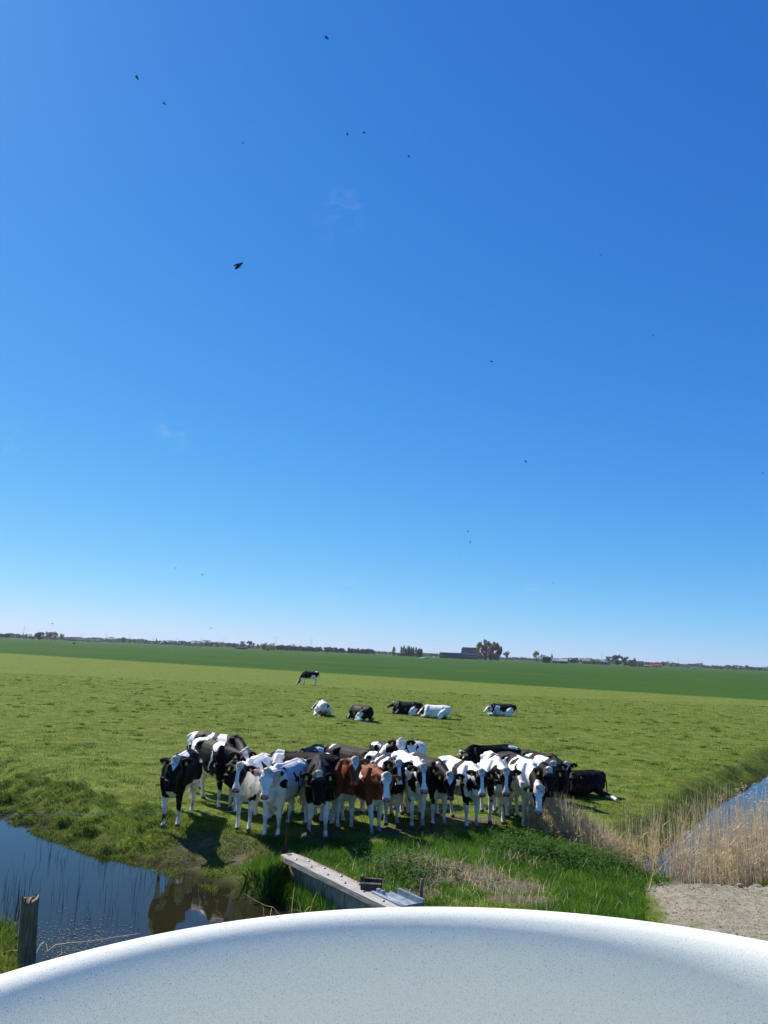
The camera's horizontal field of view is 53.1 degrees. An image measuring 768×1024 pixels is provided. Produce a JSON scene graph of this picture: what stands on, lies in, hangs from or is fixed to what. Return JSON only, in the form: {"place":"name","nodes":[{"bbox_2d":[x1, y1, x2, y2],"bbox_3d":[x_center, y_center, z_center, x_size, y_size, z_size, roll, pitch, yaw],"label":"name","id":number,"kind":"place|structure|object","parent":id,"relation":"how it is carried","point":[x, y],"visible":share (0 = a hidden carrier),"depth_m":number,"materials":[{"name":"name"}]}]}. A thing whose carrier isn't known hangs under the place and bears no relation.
{"place":"outdoors","nodes":[
{"label":"outdoors","id":0,"kind":"place"},
{"bbox_2d":[0,813,324,963],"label":"water","id":1,"kind":"structure","parent":0,"point":[170,908],"depth_m":12.03,"materials":[{"name":"blue liquid"}]},
{"bbox_2d":[38,907,137,958],"bbox_3d":[-4.003,5.727,10.357,1.502,0.006,2.707,7,-11,-25],"label":"floating weed","id":2,"kind":"object","parent":1,"relation":"on","point":[80,939],"visible":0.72,"depth_m":10.28,"materials":[{"name":"plant"}]},
{"bbox_2d":[3,887,316,957],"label":"bleached stalks","id":3,"kind":"object","parent":1,"relation":"on","point":[62,952],"visible":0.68,"depth_m":10.00,"materials":[{"name":"plant"}]},
{"bbox_2d":[234,262,242,269],"bbox_3d":[-0.415,-0.705,2.200,0.013,0.030,0.017,46,-10,4],"label":"fly","id":4,"kind":"object","parent":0,"point":[238,266],"visible":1,"depth_m":2.20,"materials":[{"name":"grey"}]},
{"bbox_2d":[249,863,346,911],"bbox_3d":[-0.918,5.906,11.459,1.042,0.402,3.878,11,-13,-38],"label":"water grass","id":5,"kind":"structure","parent":0,"point":[299,895],"depth_m":12.03,"materials":[{"name":"green plant"}]},
{"bbox_2d":[0,637,767,973],"bbox_3d":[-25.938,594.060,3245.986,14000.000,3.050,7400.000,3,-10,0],"label":"ground","id":6,"kind":"structure","parent":0,"point":[214,665],"depth_m":35.05,"materials":[{"name":"green plant"}]},
{"bbox_2d":[16,894,38,968],"bbox_3d":[-4.302,5.392,9.263,0.302,1.454,0.218,3,-10,0],"label":"round post","id":7,"kind":"object","parent":6,"relation":"on","point":[27,938],"visible":0.6,"depth_m":9.25,"materials":[{"name":"grey wood"}]},
{"bbox_2d":[34,632,44,639],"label":"tree","id":8,"kind":"object","parent":6,"relation":"on","point":[38,635],"visible":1,"depth_m":883.65,"materials":[{"name":"green plant"}]},
{"bbox_2d":[64,638,75,640],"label":"farm building","id":9,"kind":"structure","parent":6,"relation":"on","point":[69,639],"depth_m":1279.69,"materials":[{"name":"grey"}]},
{"bbox_2d":[75,638,101,641],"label":"farm building","id":10,"kind":"structure","parent":6,"relation":"on","point":[89,640],"depth_m":1329.36,"materials":[{"name":"stone"}]},
{"bbox_2d":[3,824,213,934],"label":"dead stems","id":11,"kind":"object","parent":6,"relation":"on","point":[18,898],"visible":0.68,"depth_m":12.13,"materials":[{"name":"beige plant"}]},
{"bbox_2d":[160,749,202,826],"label":"cow","id":12,"kind":"object","parent":6,"relation":"on","point":[181,772],"visible":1,"depth_m":15.27},
{"bbox_2d":[186,731,250,789],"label":"cow","id":13,"kind":"object","parent":6,"relation":"on","point":[237,741],"visible":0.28,"depth_m":18.52},
{"bbox_2d":[190,737,256,809],"bbox_3d":[-3.636,5.814,17.089,0.644,1.413,2.500,11,-14,-40],"label":"cow","id":14,"kind":"object","parent":6,"relation":"on","point":[215,757],"visible":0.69,"depth_m":16.92},
{"bbox_2d":[223,758,237,813],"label":"cow","id":15,"kind":"object","parent":6,"relation":"on","point":[228,778],"visible":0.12,"depth_m":16.35},
{"bbox_2d":[235,646,247,648],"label":"farm building","id":16,"kind":"structure","parent":6,"relation":"on","point":[241,647],"depth_m":934.95,"materials":[{"name":"stone"}]},
{"bbox_2d":[225,753,272,830],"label":"cow","id":17,"kind":"object","parent":6,"relation":"on","point":[246,786],"visible":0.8,"depth_m":14.97},
{"bbox_2d":[261,643,266,649],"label":"tree","id":18,"kind":"object","parent":6,"relation":"on","point":[263,646],"visible":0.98,"depth_m":836.30,"materials":[{"name":"green plant"}]},
{"bbox_2d":[268,643,275,650],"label":"tree","id":19,"kind":"object","parent":6,"relation":"on","point":[271,647],"visible":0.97,"depth_m":835.23,"materials":[{"name":"green plant"}]},
{"bbox_2d":[251,758,307,837],"bbox_3d":[-1.977,5.515,14.867,0.630,1.352,2.266,0,-11,14],"label":"cow","id":20,"kind":"object","parent":6,"relation":"on","point":[281,784],"visible":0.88,"depth_m":14.54},
{"bbox_2d":[22,804,574,866],"bbox_3d":[-2.435,5.875,13.646,13.101,1.363,0.609,6,-11,-18],"label":"wire fence","id":21,"kind":"object","parent":6,"relation":"on","point":[287,810],"visible":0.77,"depth_m":13.63,"materials":[{"name":"metal"}]},
{"bbox_2d":[267,749,341,826],"bbox_3d":[-1.702,5.719,16.075,1.840,1.408,0.801,0,-11,12],"label":"cow","id":22,"kind":"object","parent":6,"relation":"on","point":[279,756],"visible":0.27,"depth_m":15.97},
{"bbox_2d":[296,671,318,685],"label":"cow","id":23,"kind":"object","parent":6,"relation":"on","point":[309,675],"visible":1,"depth_m":75.74},
{"bbox_2d":[291,744,324,814],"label":"cow","id":24,"kind":"object","parent":6,"relation":"on","point":[316,748],"visible":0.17,"depth_m":17.27},
{"bbox_2d":[300,754,335,838],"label":"cow","id":25,"kind":"object","parent":6,"relation":"on","point":[318,776],"visible":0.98,"depth_m":14.52},
{"bbox_2d":[311,700,331,715],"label":"cow","id":26,"kind":"object","parent":6,"relation":"on","point":[321,707],"visible":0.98,"depth_m":41.33},
{"bbox_2d":[313,753,370,829],"bbox_3d":[-0.951,5.668,15.841,0.615,1.487,2.214,7,-11,-25],"label":"cow","id":27,"kind":"object","parent":6,"relation":"on","point":[346,772],"visible":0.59,"depth_m":15.39},
{"bbox_2d":[281,853,411,910],"bbox_3d":[-0.193,6.234,10.850,0.337,1.620,4.947,10,-13,-36],"label":"timber piling","id":28,"kind":"object","parent":6,"relation":"on","point":[346,891],"visible":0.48,"depth_m":11.74,"materials":[{"name":"wood"}]},
{"bbox_2d":[299,855,360,883],"bbox_3d":[-0.798,5.636,12.107,0.269,0.056,1.997,10,-13,-35],"label":"moss","id":29,"kind":"object","parent":28,"relation":"on","point":[342,872],"visible":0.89,"depth_m":12.12,"materials":[{"name":"green plant"}]},
{"bbox_2d":[360,874,382,890],"bbox_3d":[-0.184,5.423,11.257,0.318,0.158,0.240,2,-10,4],"label":"timber bracket","id":30,"kind":"object","parent":28,"relation":"on","point":[369,883],"visible":0.98,"depth_m":11.19,"materials":[{"name":"wood"}]},
{"bbox_2d":[370,888,424,906],"bbox_3d":[0.190,5.440,10.862,0.405,0.102,0.754,10,-13,-36],"label":"steel trough","id":31,"kind":"object","parent":28,"relation":"on","point":[408,898],"visible":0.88,"depth_m":10.88,"materials":[{"name":"silver metal"}]},
{"bbox_2d":[324,744,376,813],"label":"cow","id":32,"kind":"object","parent":6,"relation":"on","point":[342,751],"visible":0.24,"depth_m":17.44},
{"bbox_2d":[346,704,373,720],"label":"cow","id":33,"kind":"object","parent":6,"relation":"on","point":[359,712],"visible":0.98,"depth_m":39.31},
{"bbox_2d":[341,758,401,834],"bbox_3d":[-0.339,5.728,15.487,0.616,1.326,2.263,8,-11,-26],"label":"cow","id":34,"kind":"object","parent":6,"relation":"on","point":[374,787],"visible":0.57,"depth_m":15.11},
{"bbox_2d":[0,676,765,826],"bbox_3d":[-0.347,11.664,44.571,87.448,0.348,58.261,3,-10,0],"label":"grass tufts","id":35,"kind":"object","parent":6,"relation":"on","point":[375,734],"visible":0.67,"depth_m":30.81,"materials":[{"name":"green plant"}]},
{"bbox_2d":[0,747,766,940],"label":"bank grass","id":36,"kind":"structure","parent":6,"relation":"on","point":[141,817],"depth_m":15.27,"materials":[{"name":"green plant"}]},
{"bbox_2d":[0,907,767,1023],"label":"bath tub","id":37,"kind":"object","parent":6,"relation":"on","point":[433,965],"visible":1,"depth_m":1.25,"materials":[{"name":"white ceramic"}]},
{"bbox_2d":[3,633,767,670],"bbox_3d":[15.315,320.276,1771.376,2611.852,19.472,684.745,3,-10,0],"label":"distant wood","id":38,"kind":"object","parent":6,"relation":"on","point":[195,643],"visible":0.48,"depth_m":1458.53,"materials":[{"name":"green plant"}]},
{"bbox_2d":[360,751,413,825],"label":"cow","id":39,"kind":"object","parent":6,"relation":"on","point":[393,765],"visible":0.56,"depth_m":15.81},
{"bbox_2d":[370,741,409,808],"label":"cow","id":40,"kind":"object","parent":6,"relation":"on","point":[377,746],"visible":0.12,"depth_m":18.39},
{"bbox_2d":[379,737,425,805],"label":"cow","id":41,"kind":"object","parent":6,"relation":"on","point":[392,745],"visible":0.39,"depth_m":17.84},
{"bbox_2d":[387,701,422,714],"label":"cow","id":42,"kind":"object","parent":6,"relation":"on","point":[409,708],"visible":0.96,"depth_m":44.59},
{"bbox_2d":[389,750,438,828],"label":"cow","id":43,"kind":"object","parent":6,"relation":"on","point":[417,779],"visible":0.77,"depth_m":15.75},
{"bbox_2d":[419,878,423,897],"bbox_3d":[0.534,5.548,11.059,0.056,0.518,0.052,3,-10,0],"label":"wooden stake","id":44,"kind":"object","parent":6,"relation":"on","point":[421,887],"visible":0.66,"depth_m":11.06,"materials":[{"name":"grey wood"}]},
{"bbox_2d":[404,752,464,825],"bbox_3d":[1.001,5.910,16.370,0.626,1.347,2.318,7,-11,-22],"label":"cow","id":45,"kind":"object","parent":6,"relation":"on","point":[443,781],"visible":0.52,"depth_m":15.99},
{"bbox_2d":[417,704,451,718],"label":"cow","id":46,"kind":"object","parent":6,"relation":"on","point":[435,711],"visible":1,"depth_m":42.84},
{"bbox_2d":[236,823,669,920],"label":"tall grass","id":47,"kind":"structure","parent":6,"relation":"on","point":[460,841],"depth_m":12.46,"materials":[{"name":"green plant"}]},
{"bbox_2d":[440,652,466,658],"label":"farm building","id":48,"kind":"structure","parent":6,"relation":"on","point":[453,655],"depth_m":886.40,"materials":[{"name":"metal"}]},
{"bbox_2d":[435,755,495,828],"bbox_3d":[1.680,5.939,16.299,0.636,1.324,2.260,6,-11,-20],"label":"cow","id":49,"kind":"object","parent":6,"relation":"on","point":[471,786],"visible":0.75,"depth_m":15.94},
{"bbox_2d":[461,647,478,658],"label":"farm building","id":50,"kind":"structure","parent":6,"relation":"on","point":[468,650],"depth_m":949.38,"materials":[{"name":"metal"}]},
{"bbox_2d":[466,654,476,658],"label":"farm building","id":51,"kind":"structure","parent":6,"relation":"on","point":[471,656],"depth_m":875.86,"materials":[{"name":"metal"}]},
{"bbox_2d":[476,641,481,657],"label":"tree","id":52,"kind":"object","parent":6,"relation":"on","point":[478,646],"visible":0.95,"depth_m":806.87,"materials":[{"name":"green plant"}]},
{"bbox_2d":[308,824,650,914],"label":"dry grass","id":53,"kind":"structure","parent":6,"relation":"on","point":[484,866],"depth_m":12.22,"materials":[{"name":"plant"}]},
{"bbox_2d":[480,639,487,658],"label":"tree","id":54,"kind":"object","parent":6,"relation":"on","point":[484,650],"visible":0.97,"depth_m":816.07,"materials":[{"name":"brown plant"}]},
{"bbox_2d":[455,744,520,802],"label":"cow","id":55,"kind":"object","parent":6,"relation":"on","point":[473,752],"visible":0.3,"depth_m":18.83},
{"bbox_2d":[488,643,497,659],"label":"tree","id":56,"kind":"object","parent":6,"relation":"on","point":[493,648],"visible":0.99,"depth_m":805.24,"materials":[{"name":"brown plant"}]},
{"bbox_2d":[493,641,502,660],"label":"tree","id":57,"kind":"object","parent":6,"relation":"on","point":[499,652],"visible":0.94,"depth_m":805.74,"materials":[{"name":"brown plant"}]},
{"bbox_2d":[477,751,521,823],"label":"cow","id":58,"kind":"object","parent":6,"relation":"on","point":[498,785],"visible":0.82,"depth_m":16.45},
{"bbox_2d":[483,703,516,716],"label":"cow","id":59,"kind":"object","parent":6,"relation":"on","point":[495,709],"visible":0.99,"depth_m":46.55},
{"bbox_2d":[344,820,662,890],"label":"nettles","id":60,"kind":"object","parent":6,"relation":"on","point":[528,847],"visible":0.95,"depth_m":13.11,"materials":[{"name":"green plant"}]},
{"bbox_2d":[503,651,509,660],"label":"tree","id":61,"kind":"object","parent":6,"relation":"on","point":[507,653],"visible":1,"depth_m":816.39,"materials":[{"name":"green plant"}]},
{"bbox_2d":[505,755,554,827],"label":"cow","id":62,"kind":"object","parent":6,"relation":"on","point":[528,779],"visible":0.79,"depth_m":16.11},
{"bbox_2d":[496,751,565,818],"bbox_3d":[3.119,6.000,16.603,0.759,1.421,2.452,6,-11,-20],"label":"cow","id":63,"kind":"object","parent":6,"relation":"on","point":[548,774],"visible":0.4,"depth_m":15.99},
{"bbox_2d":[533,651,539,657],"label":"tree","id":64,"kind":"object","parent":6,"relation":"on","point":[535,653],"visible":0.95,"depth_m":885.13,"materials":[{"name":"green plant"}]},
{"bbox_2d":[542,657,550,662],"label":"farm building","id":65,"kind":"structure","parent":6,"relation":"on","point":[546,659],"depth_m":836.08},
{"bbox_2d":[525,753,568,813],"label":"cow","id":66,"kind":"object","parent":6,"relation":"on","point":[561,784],"visible":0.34,"depth_m":16.55},
{"bbox_2d":[520,749,577,800],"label":"cow","id":67,"kind":"object","parent":6,"relation":"on","point":[524,752],"visible":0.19,"depth_m":19.37},
{"bbox_2d":[552,658,559,662],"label":"farm building","id":68,"kind":"structure","parent":6,"relation":"on","point":[555,660],"depth_m":846.29,"materials":[{"name":"brick"}]},
{"bbox_2d":[560,659,567,663],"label":"farm building","id":69,"kind":"structure","parent":6,"relation":"on","point":[563,661],"depth_m":836.28,"materials":[{"name":"white"}]},
{"bbox_2d":[522,788,650,872],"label":"dry reeds","id":70,"kind":"object","parent":6,"relation":"on","point":[567,821],"visible":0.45,"depth_m":15.07,"materials":[{"name":"plant"}]},
{"bbox_2d":[566,769,617,800],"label":"cow","id":71,"kind":"object","parent":6,"relation":"on","point":[584,782],"visible":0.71,"depth_m":20.04},
{"bbox_2d":[582,659,609,664],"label":"farm building","id":72,"kind":"structure","parent":6,"relation":"on","point":[588,661],"depth_m":965.65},
{"bbox_2d":[611,655,622,665],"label":"tree","id":73,"kind":"object","parent":6,"relation":"on","point":[614,658],"visible":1,"depth_m":864.50,"materials":[{"name":"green plant"}]},
{"bbox_2d":[621,657,628,664],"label":"tree","id":74,"kind":"object","parent":6,"relation":"on","point":[623,660],"visible":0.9,"depth_m":874.66,"materials":[{"name":"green plant"}]},
{"bbox_2d":[629,660,635,666],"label":"farm building","id":75,"kind":"structure","parent":6,"relation":"on","point":[632,662],"depth_m":847.36,"materials":[{"name":"brick"}]},
{"bbox_2d":[636,661,643,666],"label":"farm building","id":76,"kind":"structure","parent":6,"relation":"on","point":[639,664],"depth_m":855.91,"materials":[{"name":"stone"}]},
{"bbox_2d":[650,664,661,667],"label":"farm building","id":77,"kind":"structure","parent":6,"relation":"on","point":[655,665],"depth_m":885.56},
{"bbox_2d":[618,776,767,886],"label":"tall reeds","id":78,"kind":"object","parent":6,"relation":"on","point":[759,847],"visible":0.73,"depth_m":14.37,"materials":[{"name":"plant"}]},
{"bbox_2d":[638,806,767,892],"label":"bent reeds","id":79,"kind":"object","parent":6,"relation":"on","point":[681,873],"visible":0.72,"depth_m":13.14,"materials":[{"name":"plant"}]},
{"bbox_2d":[650,882,767,936],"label":"clods","id":80,"kind":"object","parent":6,"relation":"on","point":[717,905],"visible":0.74,"depth_m":11.48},
{"bbox_2d":[750,884,762,886],"bbox_3d":[6.331,6.380,13.045,0.266,0.128,0.194,7,-11,-21],"label":"stone","id":81,"kind":"object","parent":6,"relation":"on","point":[755,885],"visible":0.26,"depth_m":13.03,"materials":[{"name":"grey stone"}]},
{"bbox_2d":[0,877,767,973],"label":"rough grass","id":82,"kind":"structure","parent":0,"point":[8,960],"depth_m":9.61,"materials":[{"name":"green plant"}]},
{"bbox_2d":[0,0,767,667],"label":"sky","id":83,"kind":"structure","parent":0,"point":[322,428],"materials":[{"name":"blue"}]},
{"bbox_2d":[643,777,767,886],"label":"water","id":84,"kind":"structure","parent":0,"point":[760,785],"depth_m":18.94,"materials":[{"name":"blue liquid"}]}
]}

